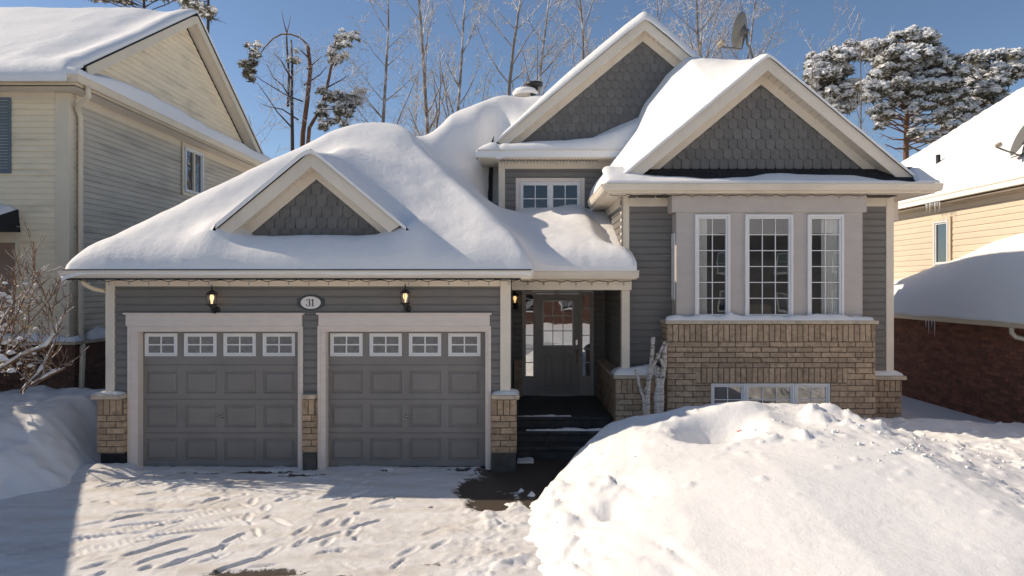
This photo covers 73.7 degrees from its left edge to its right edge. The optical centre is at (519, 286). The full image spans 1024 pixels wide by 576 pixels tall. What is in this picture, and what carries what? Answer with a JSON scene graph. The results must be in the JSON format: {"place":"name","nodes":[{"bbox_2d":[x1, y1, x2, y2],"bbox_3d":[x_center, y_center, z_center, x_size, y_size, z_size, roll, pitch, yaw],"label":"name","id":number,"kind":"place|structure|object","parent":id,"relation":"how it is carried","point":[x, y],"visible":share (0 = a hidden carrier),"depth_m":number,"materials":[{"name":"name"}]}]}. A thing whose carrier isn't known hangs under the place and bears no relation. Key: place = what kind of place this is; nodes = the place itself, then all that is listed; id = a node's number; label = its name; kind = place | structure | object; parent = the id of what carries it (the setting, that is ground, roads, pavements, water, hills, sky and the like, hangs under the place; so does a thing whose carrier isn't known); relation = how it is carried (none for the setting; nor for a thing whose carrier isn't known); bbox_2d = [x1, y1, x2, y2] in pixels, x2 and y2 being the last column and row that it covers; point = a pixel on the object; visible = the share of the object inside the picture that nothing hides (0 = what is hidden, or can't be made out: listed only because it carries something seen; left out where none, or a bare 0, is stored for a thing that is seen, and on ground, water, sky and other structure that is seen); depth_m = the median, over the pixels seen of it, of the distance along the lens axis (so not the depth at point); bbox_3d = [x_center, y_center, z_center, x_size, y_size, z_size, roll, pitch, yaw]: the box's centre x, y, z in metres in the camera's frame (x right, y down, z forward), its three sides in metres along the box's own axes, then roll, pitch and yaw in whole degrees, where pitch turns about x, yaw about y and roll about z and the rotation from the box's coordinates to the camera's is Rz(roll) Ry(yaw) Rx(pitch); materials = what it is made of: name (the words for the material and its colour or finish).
{"place":"outdoors","nodes":[
{"label":"outdoors","id":0,"kind":"place"},
{"bbox_2d":[0,332,81,341],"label":"ledge snow","id":1,"kind":"structure","parent":0,"point":[33,336],"depth_m":12.79,"materials":[{"name":"white snow"}]},
{"bbox_2d":[84,326,105,338],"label":"ledge snow","id":2,"kind":"structure","parent":0,"point":[96,332],"depth_m":13.50,"materials":[{"name":"white snow"}]},
{"bbox_2d":[92,390,125,394],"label":"snow","id":3,"kind":"structure","parent":0,"point":[110,393],"depth_m":10.43,"materials":[{"name":"white snow"}]},
{"bbox_2d":[0,456,570,575],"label":"driveway","id":4,"kind":"structure","parent":0,"point":[112,519],"depth_m":8.14,"materials":[{"name":"white snow"}]},
{"bbox_2d":[517,457,533,462],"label":"step snow","id":5,"kind":"structure","parent":4,"relation":"on","point":[526,460],"depth_m":11.02,"materials":[{"name":"white snow"}]},
{"bbox_2d":[61,94,636,280],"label":"garage roof snow","id":6,"kind":"structure","parent":0,"point":[429,191],"depth_m":11.07,"materials":[{"name":"white snow"}]},
{"bbox_2d":[58,20,943,471],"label":"grey house","id":7,"kind":"structure","parent":0,"point":[272,374],"depth_m":11.57,"materials":[{"name":"plastic"}]},
{"bbox_2d":[206,285,219,313],"bbox_3d":[-4.702,0.198,10.438,0.160,0.445,0.209,0,0,0],"label":"wall lantern","id":8,"kind":"object","parent":7,"relation":"attached to","point":[211,293],"depth_m":10.39,"materials":[{"name":"black metal"}]},
{"bbox_2d":[143,332,297,466],"bbox_3d":[-4.665,1.768,10.670,2.510,2.144,0.080,0,0,0],"label":"garage door","id":9,"kind":"structure","parent":7,"relation":"in","point":[227,399],"depth_m":10.69,"materials":[{"name":"grey paint"}]},
{"bbox_2d":[80,280,516,284],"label":"string lights","id":10,"kind":"object","parent":7,"relation":"hanging from","point":[301,280],"visible":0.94,"depth_m":10.21,"materials":[{"name":"white plastic"}]},
{"bbox_2d":[297,295,324,310],"bbox_3d":[-3.228,0.250,10.534,0.424,0.250,0.027,0,0,0],"label":"house number sign","id":11,"kind":"object","parent":7,"relation":"attached to","point":[310,302],"visible":1,"depth_m":10.52,"materials":[{"name":"metal"}]},
{"bbox_2d":[400,284,410,311],"bbox_3d":[-1.752,0.177,10.438,0.160,0.445,0.209,0,0,0],"label":"wall lantern","id":12,"kind":"object","parent":7,"relation":"attached to","point":[406,307],"depth_m":10.39,"materials":[{"name":"black metal"}]},
{"bbox_2d":[328,332,484,467],"bbox_3d":[-1.768,1.768,10.670,2.505,2.144,0.080,0,0,0],"label":"garage door","id":13,"kind":"structure","parent":7,"relation":"in","point":[401,399],"depth_m":10.69,"materials":[{"name":"grey paint"}]},
{"bbox_2d":[492,389,518,394],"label":"snow","id":14,"kind":"structure","parent":7,"relation":"on","point":[511,392],"depth_m":10.44,"materials":[{"name":"white snow"}]},
{"bbox_2d":[513,290,518,309],"bbox_3d":[-0.105,0.273,14.182,0.160,0.445,0.209,0,0,0],"label":"wall lantern","id":15,"kind":"object","parent":7,"relation":"attached to","point":[515,306],"depth_m":14.14,"materials":[{"name":"black metal"}]},
{"bbox_2d":[520,182,549,208],"bbox_3d":[0.319,-1.690,14.270,0.623,0.961,0.060,0,0,0],"label":"loft window","id":16,"kind":"structure","parent":7,"relation":"in","point":[532,194],"depth_m":14.27,"materials":[{"name":"glass"}]},
{"bbox_2d":[500,159,597,163],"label":"string lights","id":17,"kind":"object","parent":7,"relation":"hanging from","point":[550,161],"visible":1,"depth_m":13.98,"materials":[{"name":"white plastic"}]},
{"bbox_2d":[475,117,637,160],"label":"ledge snow","id":18,"kind":"structure","parent":7,"relation":"on","point":[618,137],"depth_m":13.83,"materials":[{"name":"white snow"}]},
{"bbox_2d":[537,294,578,395],"bbox_3d":[0.793,1.226,14.287,0.895,2.137,0.125,0,0,0],"label":"front door","id":19,"kind":"structure","parent":7,"relation":"in","point":[557,314],"depth_m":14.30,"materials":[{"name":"grey paint"}]},
{"bbox_2d":[550,182,579,207],"bbox_3d":[0.944,-1.690,14.270,0.623,0.961,0.060,0,0,0],"label":"loft window","id":20,"kind":"structure","parent":7,"relation":"in","point":[561,193],"depth_m":14.27,"materials":[{"name":"white glass"}]},
{"bbox_2d":[520,280,629,284],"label":"string lights","id":21,"kind":"object","parent":7,"relation":"hanging from","point":[574,281],"visible":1,"depth_m":11.60,"materials":[{"name":"white plastic"}]},
{"bbox_2d":[495,11,700,142],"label":"gable snow","id":22,"kind":"structure","parent":7,"relation":"on","point":[602,48],"depth_m":14.03,"materials":[{"name":"white snow"}]},
{"bbox_2d":[671,233,674,299],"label":"side window","id":23,"kind":"structure","parent":7,"relation":"in","point":[672,235],"depth_m":11.83,"materials":[{"name":"white plastic"}]},
{"bbox_2d":[695,214,729,315],"bbox_3d":[3.294,-0.341,11.695,0.602,1.782,0.070,0,0,0],"label":"bay window","id":24,"kind":"structure","parent":7,"relation":"in","point":[697,216],"depth_m":11.68,"materials":[{"name":"white plastic"}]},
{"bbox_2d":[711,383,744,403],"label":"basement window","id":25,"kind":"structure","parent":7,"relation":"in","point":[720,392],"depth_m":11.63,"materials":[{"name":"glass"}]},
{"bbox_2d":[609,194,866,199],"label":"string lights","id":26,"kind":"object","parent":7,"relation":"hanging from","point":[736,195],"visible":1,"depth_m":11.60,"materials":[{"name":"white plastic"}]},
{"bbox_2d":[588,54,914,199],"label":"gable snow","id":27,"kind":"structure","parent":7,"relation":"on","point":[687,90],"depth_m":12.57,"materials":[{"name":"white snow"}]},
{"bbox_2d":[717,12,753,63],"bbox_3d":[3.952,-4.492,12.392,0.668,0.930,0.371,0,0,-25],"label":"satellite dish","id":28,"kind":"object","parent":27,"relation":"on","point":[740,31],"visible":0.99,"depth_m":12.32,"materials":[{"name":"grey metal"}]},
{"bbox_2d":[745,214,792,316],"bbox_3d":[4.261,-0.341,11.695,0.821,1.782,0.070,0,0,0],"label":"bay window","id":29,"kind":"structure","parent":7,"relation":"in","point":[747,216],"depth_m":11.68,"materials":[{"name":"white plastic"}]},
{"bbox_2d":[745,383,793,403],"bbox_3d":[4.246,1.928,11.625,0.832,0.563,0.070,0,0,0],"label":"basement window","id":30,"kind":"structure","parent":7,"relation":"in","point":[758,392],"depth_m":11.63,"materials":[{"name":"glass"}]},
{"bbox_2d":[602,166,939,182],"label":"pent roof snow","id":31,"kind":"structure","parent":7,"relation":"on","point":[613,174],"depth_m":11.48,"materials":[{"name":"white snow"}]},
{"bbox_2d":[794,383,829,403],"bbox_3d":[4.967,1.928,11.625,0.602,0.563,0.070,0,0,0],"label":"basement window","id":32,"kind":"structure","parent":7,"relation":"in","point":[804,393],"depth_m":11.63,"materials":[{"name":"glass"}]},
{"bbox_2d":[807,214,843,314],"bbox_3d":[5.229,-0.341,11.695,0.620,1.782,0.070,0,0,0],"label":"bay window","id":33,"kind":"structure","parent":7,"relation":"in","point":[840,217],"depth_m":11.68,"materials":[{"name":"white plastic"}]},
{"bbox_2d":[0,0,1023,161],"label":"sky","id":34,"kind":"structure","parent":0,"point":[965,26],"materials":[{"name":"blue"}]},
{"bbox_2d":[518,414,570,416],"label":"step snow","id":35,"kind":"structure","parent":0,"point":[551,415],"depth_m":11.94,"materials":[{"name":"white snow"}]},
{"bbox_2d":[526,427,601,430],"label":"step snow","id":36,"kind":"structure","parent":0,"point":[577,429],"depth_m":11.63,"materials":[{"name":"white snow"}]},
{"bbox_2d":[611,364,658,374],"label":"snow","id":37,"kind":"structure","parent":0,"point":[641,369],"depth_m":11.65,"materials":[{"name":"white snow"}]},
{"bbox_2d":[491,396,996,455],"bbox_3d":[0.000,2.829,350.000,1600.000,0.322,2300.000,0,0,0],"label":"snow ground","id":38,"kind":"structure","parent":0,"point":[912,408],"depth_m":14.83,"materials":[{"name":"white snow"}]},
{"bbox_2d":[0,385,105,498],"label":"shaded snow bank","id":39,"kind":"structure","parent":38,"relation":"on","point":[48,439],"depth_m":10.35,"materials":[{"name":"white snow"}]},
{"bbox_2d":[0,223,88,392],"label":"snowy shrub","id":40,"kind":"object","parent":39,"relation":"on","point":[27,352],"visible":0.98,"depth_m":10.58,"materials":[{"name":"brown plant"}]},
{"bbox_2d":[84,0,173,9],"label":"pine tree","id":41,"kind":"object","parent":38,"relation":"on","point":[127,2],"visible":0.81,"depth_m":35.93,"materials":[{"name":"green plant"}]},
{"bbox_2d":[0,13,262,391],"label":"neighbour house","id":42,"kind":"structure","parent":38,"relation":"on","point":[85,162],"depth_m":13.67,"materials":[{"name":"beige plastic"}]},
{"bbox_2d":[0,204,16,214],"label":"canopy snow","id":43,"kind":"structure","parent":42,"relation":"on","point":[4,209],"depth_m":12.80,"materials":[{"name":"white snow"}]},
{"bbox_2d":[0,7,263,153],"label":"neighbour roof snow","id":44,"kind":"structure","parent":42,"relation":"on","point":[42,44],"depth_m":14.80,"materials":[{"name":"white snow"}]},
{"bbox_2d":[66,66,269,162],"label":"snow","id":45,"kind":"structure","parent":42,"relation":"on","point":[145,98],"depth_m":15.54,"materials":[{"name":"white snow"}]},
{"bbox_2d":[185,147,203,194],"bbox_3d":[-8.530,-2.985,17.835,0.090,1.130,0.970,0,0,0],"label":"side window","id":46,"kind":"structure","parent":42,"relation":"in","point":[199,157],"depth_m":17.98,"materials":[{"name":"glass"}]},
{"bbox_2d":[171,0,219,32],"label":"pine tree","id":47,"kind":"object","parent":38,"relation":"on","point":[208,11],"visible":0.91,"depth_m":32.14,"materials":[{"name":"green plant"}]},
{"bbox_2d":[249,116,288,159],"bbox_3d":[-12.004,-2.637,31.149,3.780,11.136,3.028,0,0,0],"label":"bare tree","id":48,"kind":"object","parent":38,"relation":"on","point":[268,133],"visible":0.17,"depth_m":31.43,"materials":[{"name":"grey plant"}]},
{"bbox_2d":[237,14,383,150],"bbox_3d":[-8.250,-7.518,27.000,6.165,6.744,2.471,0,0,0],"label":"broken pine","id":49,"kind":"object","parent":38,"relation":"on","point":[345,107],"visible":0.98,"depth_m":26.86,"materials":[{"name":"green plant"}]},
{"bbox_2d":[333,0,442,135],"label":"bare tree","id":50,"kind":"object","parent":38,"relation":"on","point":[384,99],"visible":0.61,"depth_m":26.48,"materials":[{"name":"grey plant"}]},
{"bbox_2d":[381,65,452,135],"bbox_3d":[-4.779,-4.011,34.336,3.970,13.887,4.017,0,0,-22],"label":"bare tree","id":51,"kind":"object","parent":38,"relation":"on","point":[413,102],"visible":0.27,"depth_m":33.91,"materials":[{"name":"brown plant"}]},
{"bbox_2d":[393,0,505,135],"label":"bare tree","id":52,"kind":"object","parent":38,"relation":"on","point":[437,112],"visible":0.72,"depth_m":28.01,"materials":[{"name":"brown plant"}]},
{"bbox_2d":[491,77,513,96],"bbox_3d":[-0.224,-2.581,26.594,4.113,11.030,3.013,0,0,-37],"label":"bare tree","id":53,"kind":"object","parent":38,"relation":"on","point":[506,87],"visible":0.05,"depth_m":26.18,"materials":[{"name":"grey plant"}]},
{"bbox_2d":[466,0,604,107],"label":"bare tree","id":54,"kind":"object","parent":38,"relation":"on","point":[510,80],"visible":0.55,"depth_m":25.64,"materials":[{"name":"brown plant"}]},
{"bbox_2d":[552,0,611,60],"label":"bare tree","id":55,"kind":"object","parent":38,"relation":"on","point":[588,32],"visible":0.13,"depth_m":33.66,"materials":[{"name":"brown plant"}]},
{"bbox_2d":[604,0,753,59],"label":"bare tree","id":56,"kind":"object","parent":38,"relation":"on","point":[696,26],"visible":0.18,"depth_m":29.30,"materials":[{"name":"brown plant"}]},
{"bbox_2d":[667,0,811,72],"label":"bare tree","id":57,"kind":"object","parent":38,"relation":"on","point":[700,41],"visible":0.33,"depth_m":28.98,"materials":[{"name":"brown plant"}]},
{"bbox_2d":[504,401,1023,575],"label":"snow bank","id":58,"kind":"structure","parent":38,"relation":"on","point":[789,489],"depth_m":6.76,"materials":[{"name":"white snow"}]},
{"bbox_2d":[634,370,651,414],"bbox_3d":[2.052,1.793,11.420,0.312,0.780,0.078,0,0,28],"label":"birch log","id":59,"kind":"object","parent":58,"relation":"on","point":[642,395],"visible":0.94,"depth_m":11.39,"materials":[{"name":"white wood"}]},
{"bbox_2d":[645,337,664,414],"bbox_3d":[2.255,1.533,11.463,0.348,1.364,0.189,0,0,0],"label":"birch log","id":60,"kind":"object","parent":58,"relation":"on","point":[652,362],"visible":0.94,"depth_m":11.41,"materials":[{"name":"white wood"}]},
{"bbox_2d":[653,367,660,413],"bbox_3d":[2.317,1.762,11.468,0.116,0.817,0.196,0,0,36],"label":"birch log","id":61,"kind":"object","parent":58,"relation":"on","point":[656,396],"visible":0.94,"depth_m":11.42,"materials":[{"name":"white wood"}]},
{"bbox_2d":[656,342,667,412],"bbox_3d":[2.398,1.557,11.470,0.269,1.235,0.125,0,0,-42],"label":"birch log","id":62,"kind":"object","parent":58,"relation":"on","point":[663,360],"visible":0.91,"depth_m":11.44,"materials":[{"name":"white wood"}]},
{"bbox_2d":[798,3,850,106],"bbox_3d":[13.037,-4.761,30.314,3.095,15.404,2.516,0,0,30],"label":"bare tree","id":63,"kind":"object","parent":38,"relation":"on","point":[812,83],"visible":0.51,"depth_m":30.00,"materials":[{"name":"brown plant"}]},
{"bbox_2d":[801,39,869,116],"bbox_3d":[15.805,-4.854,34.026,4.425,15.578,3.625,0,0,0],"label":"pine tree","id":64,"kind":"object","parent":38,"relation":"on","point":[837,69],"visible":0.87,"depth_m":33.03,"materials":[{"name":"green plant"}]},
{"bbox_2d":[834,0,894,138],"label":"bare tree","id":65,"kind":"object","parent":38,"relation":"on","point":[860,114],"visible":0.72,"depth_m":27.29,"materials":[{"name":"brown plant"}]},
{"bbox_2d":[853,24,974,159],"bbox_3d":[17.957,-4.578,31.057,6.057,15.054,3.634,0,0,0],"label":"pine tree","id":66,"kind":"object","parent":38,"relation":"on","point":[925,68],"visible":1,"depth_m":30.12,"materials":[{"name":"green plant"}]},
{"bbox_2d":[894,154,1023,422],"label":"beige house","id":67,"kind":"structure","parent":38,"relation":"on","point":[972,367],"depth_m":15.21,"materials":[{"name":"plastic"}]},
{"bbox_2d":[933,220,947,265],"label":"side window","id":68,"kind":"structure","parent":67,"relation":"in","point":[940,228],"depth_m":16.45,"materials":[{"name":"white plastic"}]},
{"bbox_2d":[894,233,1023,323],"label":"snow","id":69,"kind":"structure","parent":67,"relation":"on","point":[985,282],"depth_m":14.39,"materials":[{"name":"white snow"}]},
{"bbox_2d":[898,87,1023,208],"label":"snow","id":70,"kind":"structure","parent":67,"relation":"on","point":[970,153],"depth_m":16.71,"materials":[{"name":"white snow"}]},
{"bbox_2d":[994,126,1023,157],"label":"satellite dish","id":71,"kind":"object","parent":67,"relation":"attached to","point":[1018,143],"visible":1,"depth_m":13.87,"materials":[{"name":"beige metal"}]},
{"bbox_2d":[931,47,1023,132],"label":"pine tree","id":72,"kind":"object","parent":38,"relation":"on","point":[988,81],"visible":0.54,"depth_m":32.93,"materials":[{"name":"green plant"}]},
{"bbox_2d":[665,312,874,320],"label":"sill snow","id":73,"kind":"structure","parent":0,"point":[729,316],"depth_m":11.55,"materials":[{"name":"white snow"}]},
{"bbox_2d":[875,370,902,375],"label":"snow","id":74,"kind":"structure","parent":0,"point":[888,373],"depth_m":11.99,"materials":[{"name":"white snow"}]}
]}

